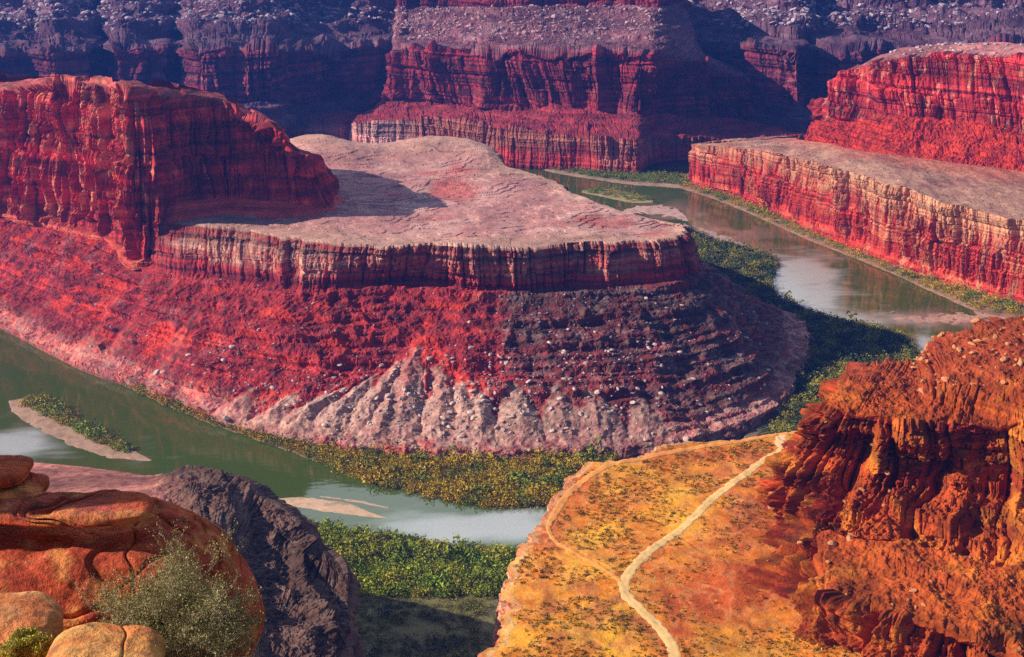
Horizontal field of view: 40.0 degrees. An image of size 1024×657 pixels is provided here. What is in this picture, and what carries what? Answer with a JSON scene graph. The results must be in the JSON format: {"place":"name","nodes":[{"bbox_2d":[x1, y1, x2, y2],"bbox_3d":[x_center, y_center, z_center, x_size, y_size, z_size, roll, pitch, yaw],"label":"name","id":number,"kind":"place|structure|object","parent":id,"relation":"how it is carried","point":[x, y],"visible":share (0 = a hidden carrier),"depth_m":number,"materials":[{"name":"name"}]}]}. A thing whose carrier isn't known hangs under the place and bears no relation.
{"place":"outdoors","nodes":[
{"label":"outdoors","id":0,"kind":"place"},
{"bbox_2d":[9,398,150,460],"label":"sand island","id":1,"kind":"structure","parent":0,"point":[47,425],"depth_m":1543.18,"materials":[{"name":"beige sand"}]},
{"bbox_2d":[17,389,135,452],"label":"riverside thicket","id":2,"kind":"object","parent":1,"relation":"on","point":[61,414],"visible":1,"depth_m":1569.96,"materials":[{"name":"green plant"}]},
{"bbox_2d":[30,462,364,656],"bbox_3d":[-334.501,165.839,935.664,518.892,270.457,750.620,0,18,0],"label":"dark cliff","id":3,"kind":"structure","parent":0,"point":[303,574],"depth_m":781.86,"materials":[{"name":"dark grey rock"}]},
{"bbox_2d":[121,384,612,506],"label":"river bank","id":4,"kind":"structure","parent":0,"point":[400,487],"depth_m":1447.58,"materials":[{"name":"green plant"}]},
{"bbox_2d":[118,380,367,476],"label":"riverside thicket","id":5,"kind":"object","parent":4,"relation":"on","point":[311,449],"visible":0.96,"depth_m":1521.03,"materials":[{"name":"green plant"}]},
{"bbox_2d":[316,435,620,509],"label":"riverside thicket","id":6,"kind":"object","parent":4,"relation":"on","point":[515,477],"visible":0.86,"depth_m":1433.15,"materials":[{"name":"green plant"}]},
{"bbox_2d":[0,134,815,460],"bbox_3d":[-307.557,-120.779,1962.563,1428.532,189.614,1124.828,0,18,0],"label":"mesa","id":7,"kind":"structure","parent":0,"point":[318,260],"depth_m":1675.41,"materials":[{"name":"red stone"}]},
{"bbox_2d":[0,73,344,269],"bbox_3d":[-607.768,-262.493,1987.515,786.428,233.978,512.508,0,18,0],"label":"butte","id":8,"kind":"object","parent":7,"relation":"on","point":[140,161],"visible":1,"depth_m":1838.19,"materials":[{"name":"red stone"}]},
{"bbox_2d":[0,226,782,423],"bbox_3d":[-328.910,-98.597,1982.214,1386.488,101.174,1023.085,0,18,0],"label":"scattered rocks","id":9,"kind":"object","parent":7,"relation":"on","point":[539,321],"visible":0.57,"depth_m":1643.65,"materials":[{"name":"red stone"}]},
{"bbox_2d":[198,135,683,246],"bbox_3d":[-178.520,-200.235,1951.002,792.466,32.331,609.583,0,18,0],"label":"desert scrub","id":10,"kind":"object","parent":7,"relation":"on","point":[444,195],"visible":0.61,"depth_m":1854.33,"materials":[{"name":"green plant"}]},
{"bbox_2d":[123,297,793,455],"bbox_3d":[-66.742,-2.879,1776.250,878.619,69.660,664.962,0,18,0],"label":"scattered rocks","id":11,"kind":"object","parent":7,"relation":"on","point":[503,430],"visible":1,"depth_m":1542.37,"materials":[{"name":"stone"}]},
{"bbox_2d":[179,314,811,458],"bbox_3d":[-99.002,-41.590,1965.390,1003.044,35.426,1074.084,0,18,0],"label":"desert scrub","id":12,"kind":"object","parent":7,"relation":"on","point":[560,420],"visible":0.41,"depth_m":1519.77,"materials":[{"name":"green plant"}]},
{"bbox_2d":[327,531,507,656],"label":"valley floor","id":13,"kind":"structure","parent":0,"point":[418,626],"depth_m":1152.30,"materials":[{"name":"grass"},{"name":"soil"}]},
{"bbox_2d":[308,517,526,601],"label":"riverside thicket","id":14,"kind":"object","parent":13,"relation":"on","point":[394,548],"visible":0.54,"depth_m":1250.17,"materials":[{"name":"green plant"}]},
{"bbox_2d":[0,162,992,547],"bbox_3d":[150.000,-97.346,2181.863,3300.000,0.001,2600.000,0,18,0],"label":"river","id":15,"kind":"structure","parent":0,"point":[808,272],"depth_m":1613.27,"materials":[{"name":"liquid"}]},
{"bbox_2d":[280,497,387,517],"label":"sandbar","id":16,"kind":"structure","parent":15,"relation":"in","point":[322,505],"depth_m":1371.54,"materials":[{"name":"beige sand"}]},
{"bbox_2d":[320,496,388,507],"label":"sandbar","id":17,"kind":"structure","parent":15,"relation":"in","point":[351,500],"depth_m":1382.43,"materials":[{"name":"beige sand"}]},
{"bbox_2d":[582,189,652,202],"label":"sandbar","id":18,"kind":"structure","parent":15,"relation":"in","point":[621,198],"depth_m":2618.56,"materials":[{"name":"beige sand"}]},
{"bbox_2d":[583,185,651,200],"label":"riverside thicket","id":19,"kind":"object","parent":18,"relation":"on","point":[611,192],"visible":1,"depth_m":2640.29,"materials":[{"name":"green plant"}]},
{"bbox_2d":[623,204,687,220],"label":"sandbar","id":20,"kind":"structure","parent":15,"relation":"in","point":[665,210],"depth_m":2515.92,"materials":[{"name":"beige sand"}]},
{"bbox_2d":[683,224,764,255],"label":"sandbar","id":21,"kind":"structure","parent":15,"relation":"in","point":[714,234],"depth_m":2359.38,"materials":[{"name":"beige sand"}]},
{"bbox_2d":[892,311,1009,324],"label":"sandbar","id":22,"kind":"structure","parent":15,"relation":"in","point":[946,318],"depth_m":1935.52,"materials":[{"name":"beige sand"}]},
{"bbox_2d":[0,0,1023,132],"bbox_3d":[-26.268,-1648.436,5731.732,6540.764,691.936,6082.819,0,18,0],"label":"canyon wall","id":23,"kind":"structure","parent":0,"point":[286,76],"depth_m":3268.53,"materials":[{"name":"red stone"}]},
{"bbox_2d":[0,0,1023,31],"bbox_3d":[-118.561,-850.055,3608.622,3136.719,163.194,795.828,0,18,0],"label":"scattered rocks","id":24,"kind":"object","parent":23,"relation":"on","point":[297,6],"visible":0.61,"depth_m":3430.35,"materials":[{"name":"stone"}]},
{"bbox_2d":[286,0,806,172],"bbox_3d":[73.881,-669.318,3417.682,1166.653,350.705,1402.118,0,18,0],"label":"promontory","id":25,"kind":"structure","parent":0,"point":[670,95],"depth_m":3018.45,"materials":[{"name":"red stone"}]},
{"bbox_2d":[392,3,662,40],"bbox_3d":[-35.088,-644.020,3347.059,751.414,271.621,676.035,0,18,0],"label":"scattered rocks","id":26,"kind":"object","parent":25,"relation":"on","point":[554,16],"visible":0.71,"depth_m":3195.45,"materials":[{"name":"stone"}]},
{"bbox_2d":[544,169,683,187],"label":"river bank","id":27,"kind":"structure","parent":0,"point":[644,183],"depth_m":2751.86,"materials":[{"name":"beige sand"}]},
{"bbox_2d":[548,165,692,184],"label":"riverside thicket","id":28,"kind":"object","parent":27,"relation":"on","point":[667,177],"visible":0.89,"depth_m":2772.29,"materials":[{"name":"green plant"}]},
{"bbox_2d":[477,432,861,656],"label":"plateau","id":29,"kind":"structure","parent":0,"point":[725,589],"depth_m":825.29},
{"bbox_2d":[545,431,796,581],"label":"track","id":30,"kind":"structure","parent":29,"relation":"on","point":[561,502],"depth_m":957.72,"materials":[{"name":"soil"}]},
{"bbox_2d":[501,434,861,656],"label":"desert scrub","id":31,"kind":"object","parent":29,"relation":"on","point":[586,541],"visible":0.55,"depth_m":857.25,"materials":[{"name":"yellow plant"}]},
{"bbox_2d":[774,435,786,447],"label":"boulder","id":32,"kind":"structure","parent":29,"relation":"on","point":[779,440],"depth_m":1021.77,"materials":[{"name":"beige stone"}]},
{"bbox_2d":[618,448,783,656],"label":"road","id":33,"kind":"structure","parent":0,"point":[665,635],"depth_m":838.51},
{"bbox_2d":[695,239,915,438],"bbox_3d":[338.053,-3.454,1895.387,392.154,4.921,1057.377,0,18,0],"label":"river bank","id":34,"kind":"structure","parent":0,"point":[755,431],"depth_m":1600.09,"materials":[{"name":"green plant"},{"name":"grass"}]},
{"bbox_2d":[688,225,921,435],"bbox_3d":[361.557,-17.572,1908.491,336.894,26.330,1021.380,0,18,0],"label":"riverside thicket","id":35,"kind":"object","parent":34,"relation":"on","point":[873,337],"visible":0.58,"depth_m":1850.73,"materials":[{"name":"green plant"}]},
{"bbox_2d":[680,182,1023,316],"bbox_3d":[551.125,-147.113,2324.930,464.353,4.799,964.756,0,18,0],"label":"river bank","id":36,"kind":"structure","parent":0,"point":[914,280],"depth_m":2183.48,"materials":[{"name":"green"},{"name":"soil"}]},
{"bbox_2d":[678,172,1023,314],"bbox_3d":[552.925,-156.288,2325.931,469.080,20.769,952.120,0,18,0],"label":"riverside thicket","id":37,"kind":"object","parent":36,"relation":"on","point":[999,306],"visible":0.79,"depth_m":2133.53,"materials":[{"name":"green plant"}]},
{"bbox_2d":[687,134,1023,304],"bbox_3d":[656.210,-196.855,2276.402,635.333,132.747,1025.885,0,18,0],"label":"mesa","id":38,"kind":"structure","parent":0,"point":[894,221],"depth_m":2209.26,"materials":[{"name":"red stone"}]},
{"bbox_2d":[700,141,1022,218],"bbox_3d":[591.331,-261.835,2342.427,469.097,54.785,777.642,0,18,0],"label":"desert scrub","id":39,"kind":"object","parent":38,"relation":"on","point":[893,175],"visible":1,"depth_m":2253.66,"materials":[{"name":"green plant"}]},
{"bbox_2d":[742,315,1023,656],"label":"foreground cliff","id":40,"kind":"structure","parent":0,"point":[963,426],"depth_m":825.87,"materials":[{"name":"orange stone"}]},
{"bbox_2d":[828,540,836,546],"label":"boulder","id":41,"kind":"object","parent":40,"relation":"on","point":[832,543],"visible":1,"depth_m":812.06,"materials":[{"name":"beige stone"}]},
{"bbox_2d":[846,535,853,540],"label":"boulder","id":42,"kind":"object","parent":40,"relation":"on","point":[849,537],"visible":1,"depth_m":813.37,"materials":[{"name":"beige stone"}]},
{"bbox_2d":[766,316,1023,652],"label":"scattered rocks","id":43,"kind":"object","parent":40,"relation":"on","point":[1016,650],"visible":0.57,"depth_m":849.15,"materials":[{"name":"brown stone"}]},
{"bbox_2d":[970,318,979,323],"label":"boulder","id":44,"kind":"object","parent":40,"relation":"on","point":[975,320],"visible":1,"depth_m":909.66,"materials":[{"name":"beige stone"}]},
{"bbox_2d":[1000,356,1007,361],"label":"boulder","id":45,"kind":"object","parent":40,"relation":"on","point":[1004,359],"visible":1,"depth_m":858.92,"materials":[{"name":"beige stone"}]},
{"bbox_2d":[1017,357,1022,365],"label":"boulder","id":46,"kind":"object","parent":40,"relation":"on","point":[1020,362],"visible":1,"depth_m":853.07,"materials":[{"name":"beige stone"}]},
{"bbox_2d":[804,42,1023,170],"bbox_3d":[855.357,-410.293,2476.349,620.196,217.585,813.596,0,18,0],"label":"cliff","id":47,"kind":"structure","parent":0,"point":[962,106],"depth_m":2406.53,"materials":[{"name":"red stone"}]},
{"bbox_2d":[890,42,1023,58],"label":"scattered rocks","id":48,"kind":"object","parent":47,"relation":"on","point":[995,52],"visible":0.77,"depth_m":2495.07,"materials":[{"name":"beige stone"}]},
{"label":"overlook ledge","id":49,"kind":"structure","parent":0,"visible":0},
{"bbox_2d":[0,624,52,656],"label":"desert shrub","id":50,"kind":"object","parent":49,"relation":"on","point":[26,642],"visible":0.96,"depth_m":16.50,"materials":[{"name":"green plant"}]},
{"bbox_2d":[0,591,63,656],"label":"sandstone boulder","id":51,"kind":"object","parent":49,"relation":"on","point":[44,612],"visible":0.72,"depth_m":17.77,"materials":[{"name":"orange stone"}]},
{"bbox_2d":[46,622,165,656],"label":"sandstone boulder","id":52,"kind":"object","parent":49,"relation":"on","point":[95,639],"visible":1,"depth_m":16.30,"materials":[{"name":"beige stone"}]},
{"bbox_2d":[0,497,264,656],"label":"sandstone boulder","id":53,"kind":"object","parent":49,"relation":"on","point":[40,559],"visible":0.34,"depth_m":22.04,"materials":[{"name":"orange stone"}]},
{"bbox_2d":[0,472,49,499],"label":"sandstone slab","id":54,"kind":"structure","parent":53,"relation":"on","point":[32,482],"depth_m":22.66,"materials":[{"name":"brown stone"}]},
{"bbox_2d":[0,455,33,487],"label":"sandstone slab","id":55,"kind":"structure","parent":54,"relation":"on","point":[15,470],"depth_m":22.74,"materials":[{"name":"brown stone"}]},
{"bbox_2d":[0,489,154,527],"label":"sandstone slab","id":56,"kind":"structure","parent":53,"relation":"on","point":[107,507],"depth_m":21.93,"materials":[{"name":"brown stone"}]},
{"bbox_2d":[61,514,270,656],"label":"desert shrub","id":57,"kind":"object","parent":49,"relation":"on","point":[180,617],"visible":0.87,"depth_m":17.45,"materials":[{"name":"green plant"}]}
]}

